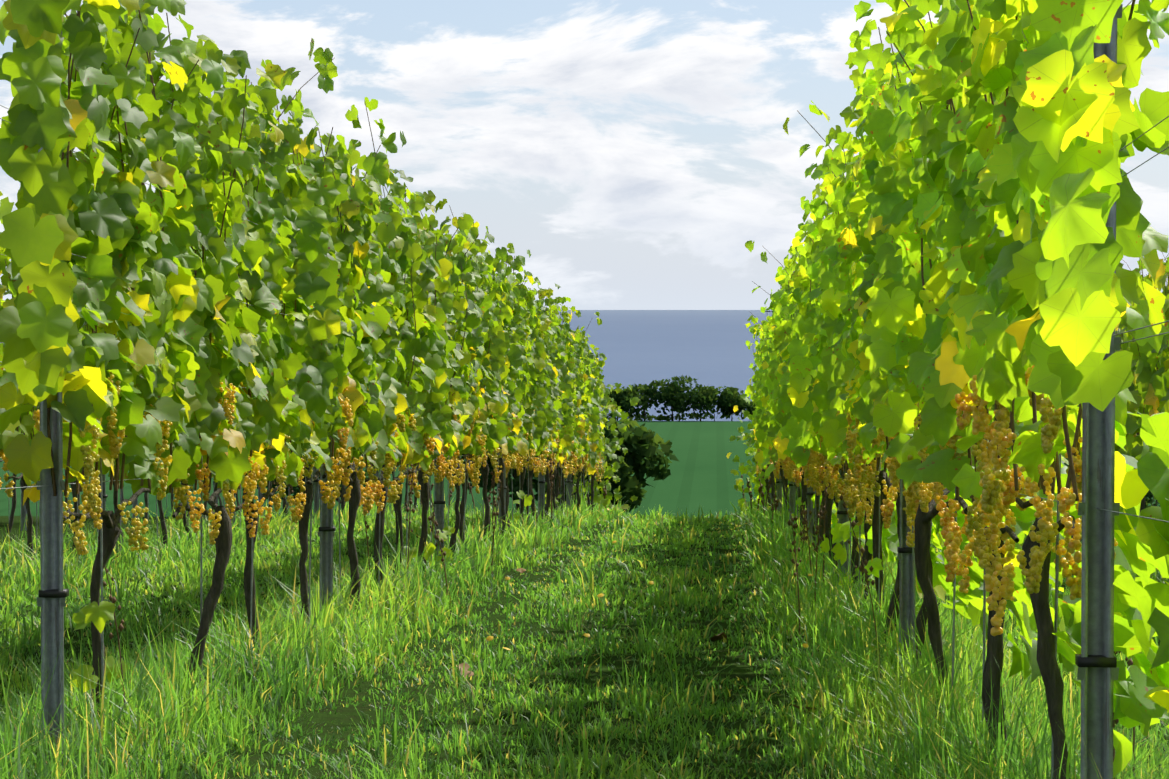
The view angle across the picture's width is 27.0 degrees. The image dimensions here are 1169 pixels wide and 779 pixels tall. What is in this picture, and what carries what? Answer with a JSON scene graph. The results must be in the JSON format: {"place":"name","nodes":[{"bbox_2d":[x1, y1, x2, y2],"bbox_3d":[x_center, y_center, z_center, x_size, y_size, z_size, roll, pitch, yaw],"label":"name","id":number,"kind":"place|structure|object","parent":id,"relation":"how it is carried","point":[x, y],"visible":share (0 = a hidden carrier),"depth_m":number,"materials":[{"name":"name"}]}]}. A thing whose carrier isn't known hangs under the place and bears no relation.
{"place":"outdoors","nodes":[
{"label":"outdoors","id":0,"kind":"place"},
{"bbox_2d":[0,310,772,420],"bbox_3d":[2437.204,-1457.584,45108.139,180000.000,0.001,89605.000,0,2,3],"label":"sea water","id":1,"kind":"structure","parent":0,"point":[703,347],"depth_m":2013.63,"materials":[{"name":"blue liquid"}]},
{"bbox_2d":[0,421,1168,778],"bbox_3d":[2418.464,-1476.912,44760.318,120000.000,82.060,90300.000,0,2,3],"label":"ground","id":2,"kind":"structure","parent":0,"point":[700,477],"depth_m":9.66,"materials":[{"name":"green plant"}]},
{"bbox_2d":[0,294,239,532],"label":"vine","id":3,"kind":"object","parent":2,"relation":"on","point":[14,501],"depth_m":26.71,"materials":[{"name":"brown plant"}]},
{"bbox_2d":[8,470,261,530],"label":"trellis posts","id":4,"kind":"object","parent":2,"relation":"on","point":[24,512],"visible":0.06,"depth_m":23.51,"materials":[{"name":"grey metal"}]},
{"bbox_2d":[0,254,428,558],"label":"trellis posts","id":5,"kind":"object","parent":2,"relation":"on","point":[316,495],"visible":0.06,"depth_m":20.69,"materials":[{"name":"grey metal"}]},
{"bbox_2d":[98,480,319,497],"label":"trellis clips","id":6,"kind":"object","parent":5,"relation":"attached to","point":[104,496],"visible":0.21,"depth_m":16.29,"materials":[{"name":"black plastic"}]},
{"bbox_2d":[0,197,429,561],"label":"vine","id":7,"kind":"object","parent":2,"relation":"on","point":[25,424],"depth_m":14.48,"materials":[{"name":"green plant"}]},
{"bbox_2d":[5,261,409,463],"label":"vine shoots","id":8,"kind":"object","parent":7,"relation":"attached to","point":[33,407],"depth_m":14.67,"materials":[{"name":"plant"}]},
{"bbox_2d":[0,409,420,497],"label":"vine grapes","id":9,"kind":"object","parent":7,"relation":"hanging from","point":[36,418],"visible":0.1,"depth_m":14.26,"materials":[{"name":"yellow food"}]},
{"bbox_2d":[0,0,597,765],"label":"trellis posts","id":10,"kind":"object","parent":2,"relation":"on","point":[52,552],"visible":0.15,"depth_m":6.29,"materials":[{"name":"grey metal"}]},
{"bbox_2d":[38,481,571,597],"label":"bands","id":11,"kind":"object","parent":10,"relation":"attached to","point":[54,593],"visible":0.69,"depth_m":6.26,"materials":[{"name":"black rubber"}]},
{"bbox_2d":[0,0,639,719],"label":"vine","id":12,"kind":"object","parent":2,"relation":"on","point":[314,354],"depth_m":8.03,"materials":[{"name":"green plant"}]},
{"bbox_2d":[47,6,599,495],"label":"vine shoots","id":13,"kind":"object","parent":12,"relation":"attached to","point":[115,476],"visible":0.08,"depth_m":7.84,"materials":[{"name":"plant"}]},
{"bbox_2d":[63,372,604,555],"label":"grapes","id":14,"kind":"object","parent":12,"relation":"hanging from","point":[89,500],"visible":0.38,"depth_m":9.37,"materials":[{"name":"yellow food"}]},
{"bbox_2d":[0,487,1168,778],"bbox_3d":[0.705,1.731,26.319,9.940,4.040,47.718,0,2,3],"label":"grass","id":15,"kind":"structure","parent":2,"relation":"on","point":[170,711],"depth_m":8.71,"materials":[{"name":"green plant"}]},
{"bbox_2d":[456,568,815,712],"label":"fallen leaves","id":16,"kind":"object","parent":2,"relation":"on","point":[716,637],"visible":0.52,"depth_m":8.85,"materials":[{"name":"brown plant"}]},
{"bbox_2d":[490,507,830,770],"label":"meadow flower stems","id":17,"kind":"object","parent":2,"relation":"on","point":[601,632],"visible":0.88,"depth_m":8.21,"materials":[{"name":"green plant"}]},
{"bbox_2d":[486,506,812,649],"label":"meadow hawkbit flowers","id":18,"kind":"object","parent":17,"relation":"on","point":[489,638],"visible":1,"depth_m":7.57,"materials":[{"name":"yellow plant"}]},
{"bbox_2d":[603,375,755,420],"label":"hedge tree","id":19,"kind":"object","parent":2,"relation":"on","point":[680,400],"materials":[{"name":"green plant"}]},
{"bbox_2d":[256,417,1159,513],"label":"bank shrub","id":20,"kind":"object","parent":2,"relation":"on","point":[641,443],"depth_m":42.96,"materials":[{"name":"green plant"}]},
{"bbox_2d":[726,0,1168,778],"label":"vine","id":21,"kind":"object","parent":2,"relation":"on","point":[1012,196],"depth_m":5.52,"materials":[{"name":"green plant"}]},
{"bbox_2d":[756,367,1117,635],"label":"grapes","id":22,"kind":"object","parent":21,"relation":"hanging from","point":[990,502],"visible":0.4,"depth_m":5.49,"materials":[{"name":"yellow food"}]},
{"bbox_2d":[749,0,1135,501],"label":"vine shoots","id":23,"kind":"object","parent":21,"relation":"attached to","point":[1071,476],"depth_m":5.29,"materials":[{"name":"plant"}]},
{"bbox_2d":[764,0,1168,778],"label":"trellis posts","id":24,"kind":"object","parent":2,"relation":"on","point":[1098,508],"visible":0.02,"depth_m":4.46,"materials":[{"name":"grey metal"}]},
{"bbox_2d":[768,481,1116,667],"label":"bands","id":25,"kind":"object","parent":24,"relation":"attached to","point":[1102,661],"visible":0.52,"depth_m":4.43,"materials":[{"name":"black rubber"}]},
{"bbox_2d":[984,257,1168,511],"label":"vine","id":26,"kind":"object","parent":2,"relation":"on","point":[1149,386],"depth_m":16.95,"materials":[{"name":"green plant"}]},
{"bbox_2d":[1079,252,1168,453],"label":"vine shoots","id":27,"kind":"object","parent":26,"relation":"attached to","point":[1133,305],"depth_m":17.17,"materials":[{"name":"plant"}]},
{"bbox_2d":[0,0,1168,309],"label":"sky","id":28,"kind":"structure","parent":0,"point":[635,149],"materials":[{"name":"white"}]},
{"bbox_2d":[96,458,1134,778],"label":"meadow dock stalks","id":29,"kind":"object","parent":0,"point":[774,504],"visible":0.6,"depth_m":12.53,"materials":[{"name":"brown plant"}]}
]}

